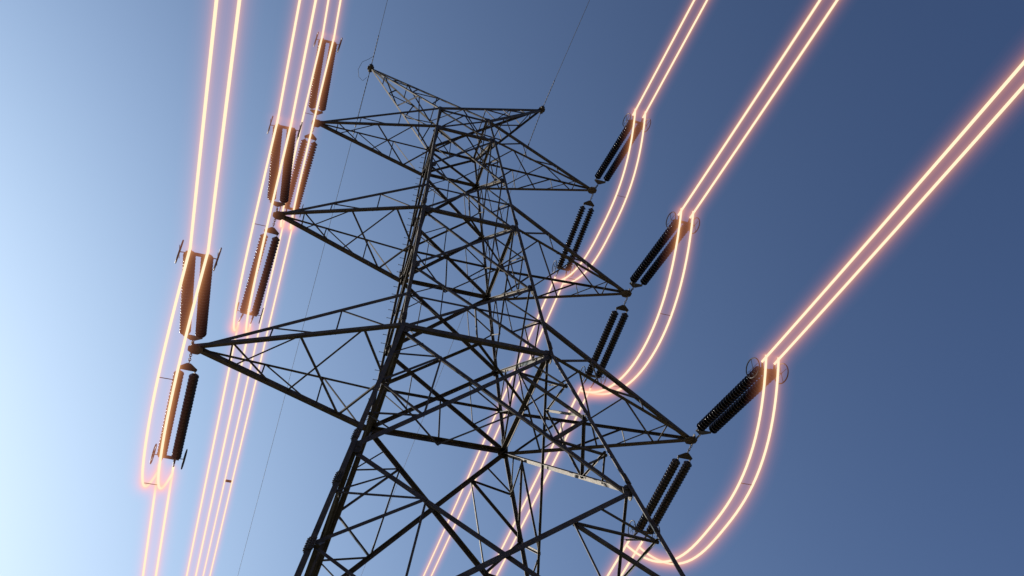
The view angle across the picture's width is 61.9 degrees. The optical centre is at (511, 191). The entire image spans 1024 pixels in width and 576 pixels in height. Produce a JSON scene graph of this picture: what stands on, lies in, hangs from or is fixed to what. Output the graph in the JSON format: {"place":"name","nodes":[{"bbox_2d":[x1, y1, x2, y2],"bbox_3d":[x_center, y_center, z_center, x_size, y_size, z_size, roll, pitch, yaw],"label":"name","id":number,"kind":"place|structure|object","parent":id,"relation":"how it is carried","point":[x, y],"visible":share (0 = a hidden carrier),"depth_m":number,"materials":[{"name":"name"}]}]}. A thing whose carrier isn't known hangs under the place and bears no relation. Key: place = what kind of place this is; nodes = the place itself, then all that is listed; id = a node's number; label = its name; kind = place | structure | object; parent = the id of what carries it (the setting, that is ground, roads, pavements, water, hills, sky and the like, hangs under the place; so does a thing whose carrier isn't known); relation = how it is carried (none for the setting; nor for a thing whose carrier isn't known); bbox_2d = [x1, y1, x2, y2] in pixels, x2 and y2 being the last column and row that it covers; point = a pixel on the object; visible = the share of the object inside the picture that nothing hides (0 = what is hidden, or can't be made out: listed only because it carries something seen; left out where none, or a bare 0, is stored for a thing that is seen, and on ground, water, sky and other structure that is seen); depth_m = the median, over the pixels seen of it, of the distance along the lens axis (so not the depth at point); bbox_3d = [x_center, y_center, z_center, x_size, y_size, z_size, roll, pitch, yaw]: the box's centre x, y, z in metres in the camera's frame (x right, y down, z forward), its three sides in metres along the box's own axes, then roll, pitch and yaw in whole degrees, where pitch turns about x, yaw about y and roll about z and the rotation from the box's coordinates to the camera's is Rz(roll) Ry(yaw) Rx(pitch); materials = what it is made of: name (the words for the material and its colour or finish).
{"place":"outdoors","nodes":[
{"label":"outdoors","id":0,"kind":"place"},
{"bbox_2d":[0,0,1023,575],"label":"sky","id":1,"kind":"structure","parent":0,"point":[896,445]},
{"bbox_3d":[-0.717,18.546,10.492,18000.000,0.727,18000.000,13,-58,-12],"label":"ground","id":2,"kind":"structure","parent":0,"visible":0},
{"bbox_2d":[188,64,696,575],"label":"lattice tower","id":3,"kind":"structure","parent":2,"relation":"on","point":[370,428],"depth_m":28.86,"materials":[{"name":"metal"}]},
{"bbox_2d":[150,354,198,469],"bbox_3d":[-10.663,7.087,27.052,1.034,0.912,4.803,13,-58,-12],"label":"insulator set","id":4,"kind":"object","parent":3,"relation":"attached to","point":[187,406],"visible":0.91,"depth_m":27.11,"materials":[{"name":"ceramic"}]},
{"bbox_2d":[142,467,157,575],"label":"glowing conductor","id":5,"kind":"object","parent":4,"relation":"attached to","point":[151,516],"visible":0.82,"depth_m":30.22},
{"bbox_2d":[155,466,174,575],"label":"glowing conductor","id":6,"kind":"object","parent":4,"relation":"attached to","point":[165,515],"visible":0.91,"depth_m":30.09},
{"bbox_2d":[141,248,190,486],"bbox_3d":[-10.116,5.854,24.657,1.170,3.047,11.279,14,-58,-13],"label":"jumper loop","id":7,"kind":"object","parent":4,"relation":"hanging from","point":[161,362],"visible":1,"depth_m":23.01,"materials":[{"name":"white metal"}]},
{"bbox_2d":[175,240,221,346],"bbox_3d":[-8.975,3.156,24.070,1.103,1.580,5.001,13,-58,-12],"label":"insulator set","id":8,"kind":"object","parent":3,"relation":"attached to","point":[187,291],"visible":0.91,"depth_m":23.77,"materials":[{"name":"ceramic"}]},
{"bbox_2d":[157,252,208,489],"bbox_3d":[-9.683,5.957,24.753,1.170,3.047,11.279,14,-58,-13],"label":"jumper loop","id":9,"kind":"object","parent":8,"relation":"hanging from","point":[178,368],"visible":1,"depth_m":23.13,"materials":[{"name":"white metal"}]},
{"bbox_2d":[189,0,217,248],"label":"glowing conductor","id":10,"kind":"object","parent":8,"relation":"attached to","point":[204,112],"visible":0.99,"depth_m":19.50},
{"bbox_2d":[207,0,240,251],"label":"glowing conductor","id":11,"kind":"object","parent":8,"relation":"attached to","point":[225,114],"visible":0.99,"depth_m":19.53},
{"bbox_2d":[236,219,279,323],"bbox_3d":[-9.969,3.235,33.426,1.094,1.008,4.951,13,-58,-12],"label":"insulator set","id":12,"kind":"object","parent":3,"relation":"attached to","point":[272,250],"visible":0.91,"depth_m":33.50,"materials":[{"name":"ceramic"}]},
{"bbox_2d":[186,322,239,575],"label":"glowing conductor","id":13,"kind":"object","parent":12,"relation":"attached to","point":[211,454],"visible":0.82,"depth_m":39.36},
{"bbox_2d":[195,324,250,575],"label":"glowing conductor","id":14,"kind":"object","parent":12,"relation":"attached to","point":[221,456],"visible":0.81,"depth_m":39.48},
{"bbox_2d":[267,116,302,212],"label":"insulator set","id":15,"kind":"object","parent":3,"relation":"attached to","point":[286,172],"visible":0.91,"depth_m":30.21,"materials":[{"name":"ceramic"}]},
{"bbox_2d":[233,120,278,330],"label":"jumper loop","id":16,"kind":"object","parent":15,"relation":"hanging from","point":[254,219],"visible":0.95,"depth_m":29.20,"materials":[{"name":"white metal"}]},
{"bbox_2d":[245,123,291,332],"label":"jumper loop","id":17,"kind":"object","parent":15,"relation":"hanging from","point":[270,211],"visible":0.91,"depth_m":29.30,"materials":[{"name":"white metal"}]},
{"bbox_2d":[277,0,300,121],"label":"glowing conductor","id":18,"kind":"object","parent":15,"relation":"attached to","point":[290,51],"visible":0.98,"depth_m":26.75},
{"bbox_2d":[290,0,316,122],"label":"glowing conductor","id":19,"kind":"object","parent":15,"relation":"attached to","point":[305,51],"visible":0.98,"depth_m":26.77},
{"bbox_2d":[279,126,316,217],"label":"insulator set","id":20,"kind":"object","parent":3,"relation":"attached to","point":[307,166],"visible":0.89,"depth_m":39.70,"materials":[{"name":"ceramic"}]},
{"bbox_2d":[203,220,283,575],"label":"glowing conductor","id":21,"kind":"object","parent":20,"relation":"attached to","point":[244,395],"visible":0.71,"depth_m":47.89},
{"bbox_2d":[210,227,292,575],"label":"glowing conductor","id":22,"kind":"object","parent":20,"relation":"attached to","point":[252,393],"visible":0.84,"depth_m":47.75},
{"bbox_2d":[280,35,322,226],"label":"jumper loop","id":23,"kind":"object","parent":20,"relation":"attached to","point":[281,224],"visible":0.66,"depth_m":35.28,"materials":[{"name":"white metal"}]},
{"bbox_2d":[238,72,369,572],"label":"earth wire","id":24,"kind":"object","parent":3,"relation":"attached to","point":[311,294],"visible":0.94,"depth_m":51.59,"materials":[{"name":"metal"}]},
{"bbox_2d":[308,32,342,120],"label":"insulator set","id":25,"kind":"object","parent":3,"relation":"attached to","point":[315,89],"visible":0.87,"depth_m":36.62,"materials":[{"name":"ceramic"}]},
{"bbox_2d":[290,37,334,228],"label":"jumper loop","id":26,"kind":"object","parent":25,"relation":"hanging from","point":[291,225],"visible":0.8,"depth_m":35.65,"materials":[{"name":"white metal"}]},
{"bbox_2d":[322,0,328,34],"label":"glowing conductor","id":27,"kind":"object","parent":25,"relation":"attached to","point":[325,17],"visible":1,"depth_m":34.24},
{"bbox_2d":[333,0,340,39],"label":"glowing conductor","id":28,"kind":"object","parent":25,"relation":"attached to","point":[337,19],"visible":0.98,"depth_m":34.30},
{"bbox_2d":[358,0,387,80],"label":"earth wire","id":29,"kind":"object","parent":3,"relation":"attached to","point":[375,47],"visible":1,"depth_m":44.81,"materials":[{"name":"metal"}]},
{"bbox_2d":[361,115,539,574],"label":"earth wire","id":30,"kind":"object","parent":3,"relation":"attached to","point":[469,298],"visible":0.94,"depth_m":53.33,"materials":[{"name":"metal"}]},
{"bbox_2d":[543,0,589,106],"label":"earth wire","id":31,"kind":"object","parent":3,"relation":"attached to","point":[564,57],"visible":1,"depth_m":45.43,"materials":[{"name":"metal"}]},
{"bbox_2d":[552,194,593,276],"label":"insulator set","id":32,"kind":"object","parent":3,"relation":"attached to","point":[570,239],"visible":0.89,"depth_m":42.63,"materials":[{"name":"ceramic"}]},
{"bbox_2d":[423,277,555,575],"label":"glowing conductor","id":33,"kind":"object","parent":32,"relation":"attached to","point":[487,432],"visible":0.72,"depth_m":50.97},
{"bbox_2d":[431,279,564,575],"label":"glowing conductor","id":34,"kind":"object","parent":32,"relation":"attached to","point":[497,431],"visible":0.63,"depth_m":50.87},
{"bbox_2d":[553,111,635,281],"bbox_3d":[3.921,1.057,39.994,1.242,3.373,11.588,13,-58,-12],"label":"jumper loop","id":35,"kind":"object","parent":32,"relation":"hanging from","point":[614,197],"visible":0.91,"depth_m":38.10,"materials":[{"name":"white metal"}]},
{"bbox_2d":[562,114,645,283],"bbox_3d":[4.391,1.169,40.097,1.268,3.373,11.588,13,-58,-12],"label":"jumper loop","id":36,"kind":"object","parent":32,"relation":"hanging from","point":[624,200],"visible":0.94,"depth_m":38.18,"materials":[{"name":"white metal"}]},
{"bbox_2d":[581,298,628,387],"bbox_3d":[4.095,6.596,36.600,1.018,0.870,4.888,13,-58,-12],"label":"insulator set","id":37,"kind":"object","parent":3,"relation":"attached to","point":[605,336],"visible":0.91,"depth_m":36.52,"materials":[{"name":"ceramic"}]},
{"bbox_2d":[489,387,581,572],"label":"glowing conductor","id":38,"kind":"object","parent":37,"relation":"attached to","point":[538,473],"visible":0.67,"depth_m":40.82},
{"bbox_2d":[496,388,590,575],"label":"glowing conductor","id":39,"kind":"object","parent":37,"relation":"attached to","point":[543,484],"visible":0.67,"depth_m":41.16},
{"bbox_2d":[579,208,681,392],"bbox_3d":[4.430,5.662,32.968,1.710,5.318,11.594,13,-58,-12],"label":"jumper loop","id":40,"kind":"object","parent":37,"relation":"hanging from","point":[653,327],"visible":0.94,"depth_m":30.43,"materials":[{"name":"white metal"}]},
{"bbox_2d":[591,211,693,394],"bbox_3d":[4.864,5.765,33.064,1.703,5.317,11.595,13,-58,-12],"label":"jumper loop","id":41,"kind":"object","parent":37,"relation":"hanging from","point":[655,350],"visible":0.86,"depth_m":30.53,"materials":[{"name":"white metal"}]},
{"bbox_2d":[594,113,650,188],"bbox_3d":[4.903,-1.655,39.642,1.112,1.640,4.971,13,-58,-12],"label":"insulator set","id":42,"kind":"object","parent":3,"relation":"attached to","point":[613,151],"visible":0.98,"depth_m":39.43,"materials":[{"name":"ceramic"}]},
{"bbox_2d":[632,0,694,115],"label":"glowing conductor","id":43,"kind":"object","parent":42,"relation":"attached to","point":[684,18],"visible":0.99,"depth_m":35.39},
{"bbox_2d":[642,0,707,117],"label":"glowing conductor","id":44,"kind":"object","parent":42,"relation":"attached to","point":[702,8],"visible":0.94,"depth_m":35.48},
{"bbox_2d":[628,445,692,539],"bbox_3d":[5.436,10.975,30.626,1.034,0.904,4.895,13,-58,-12],"label":"insulator set","id":45,"kind":"object","parent":3,"relation":"attached to","point":[656,497],"visible":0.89,"depth_m":30.58,"materials":[{"name":"ceramic"}]},
{"bbox_2d":[607,541,629,575],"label":"glowing conductor","id":46,"kind":"object","parent":45,"relation":"attached to","point":[614,564],"visible":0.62,"depth_m":32.45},
{"bbox_2d":[620,541,642,575],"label":"glowing conductor","id":47,"kind":"object","parent":45,"relation":"attached to","point":[627,565],"visible":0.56,"depth_m":32.51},
{"bbox_2d":[629,212,699,291],"bbox_3d":[5.734,2.630,33.544,1.109,1.605,5.019,13,-58,-12],"label":"insulator set","id":48,"kind":"object","parent":3,"relation":"attached to","point":[661,242],"visible":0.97,"depth_m":33.31,"materials":[{"name":"ceramic"}]},
{"bbox_2d":[678,0,820,215],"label":"glowing conductor","id":49,"kind":"object","parent":48,"relation":"attached to","point":[759,92],"visible":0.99,"depth_m":27.77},
{"bbox_2d":[689,0,837,217],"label":"glowing conductor","id":50,"kind":"object","parent":48,"relation":"attached to","point":[776,90],"visible":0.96,"depth_m":27.79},
{"bbox_2d":[695,357,788,438],"bbox_3d":[7.132,6.968,27.611,1.101,1.540,5.069,13,-58,-12],"label":"insulator set","id":51,"kind":"object","parent":3,"relation":"attached to","point":[712,422],"visible":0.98,"depth_m":27.31,"materials":[{"name":"ceramic"}]},
{"bbox_2d":[626,355,766,562],"bbox_3d":[6.160,9.734,27.940,1.366,3.542,11.675,13,-58,-12],"label":"jumper loop","id":52,"kind":"object","parent":51,"relation":"hanging from","point":[734,492],"visible":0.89,"depth_m":26.05,"materials":[{"name":"white metal"}]},
{"bbox_2d":[638,357,779,564],"bbox_3d":[6.593,9.836,28.035,1.404,3.542,11.675,13,-58,-12],"label":"jumper loop","id":53,"kind":"object","parent":51,"relation":"hanging from","point":[750,489],"visible":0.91,"depth_m":26.07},
{"bbox_2d":[761,60,1023,362],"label":"glowing conductor","id":54,"kind":"object","parent":51,"relation":"attached to","point":[981,111],"visible":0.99,"depth_m":20.90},
{"bbox_2d":[773,84,1023,364],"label":"glowing conductor","id":55,"kind":"object","parent":51,"relation":"attached to","point":[989,124],"visible":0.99,"depth_m":21.26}
]}

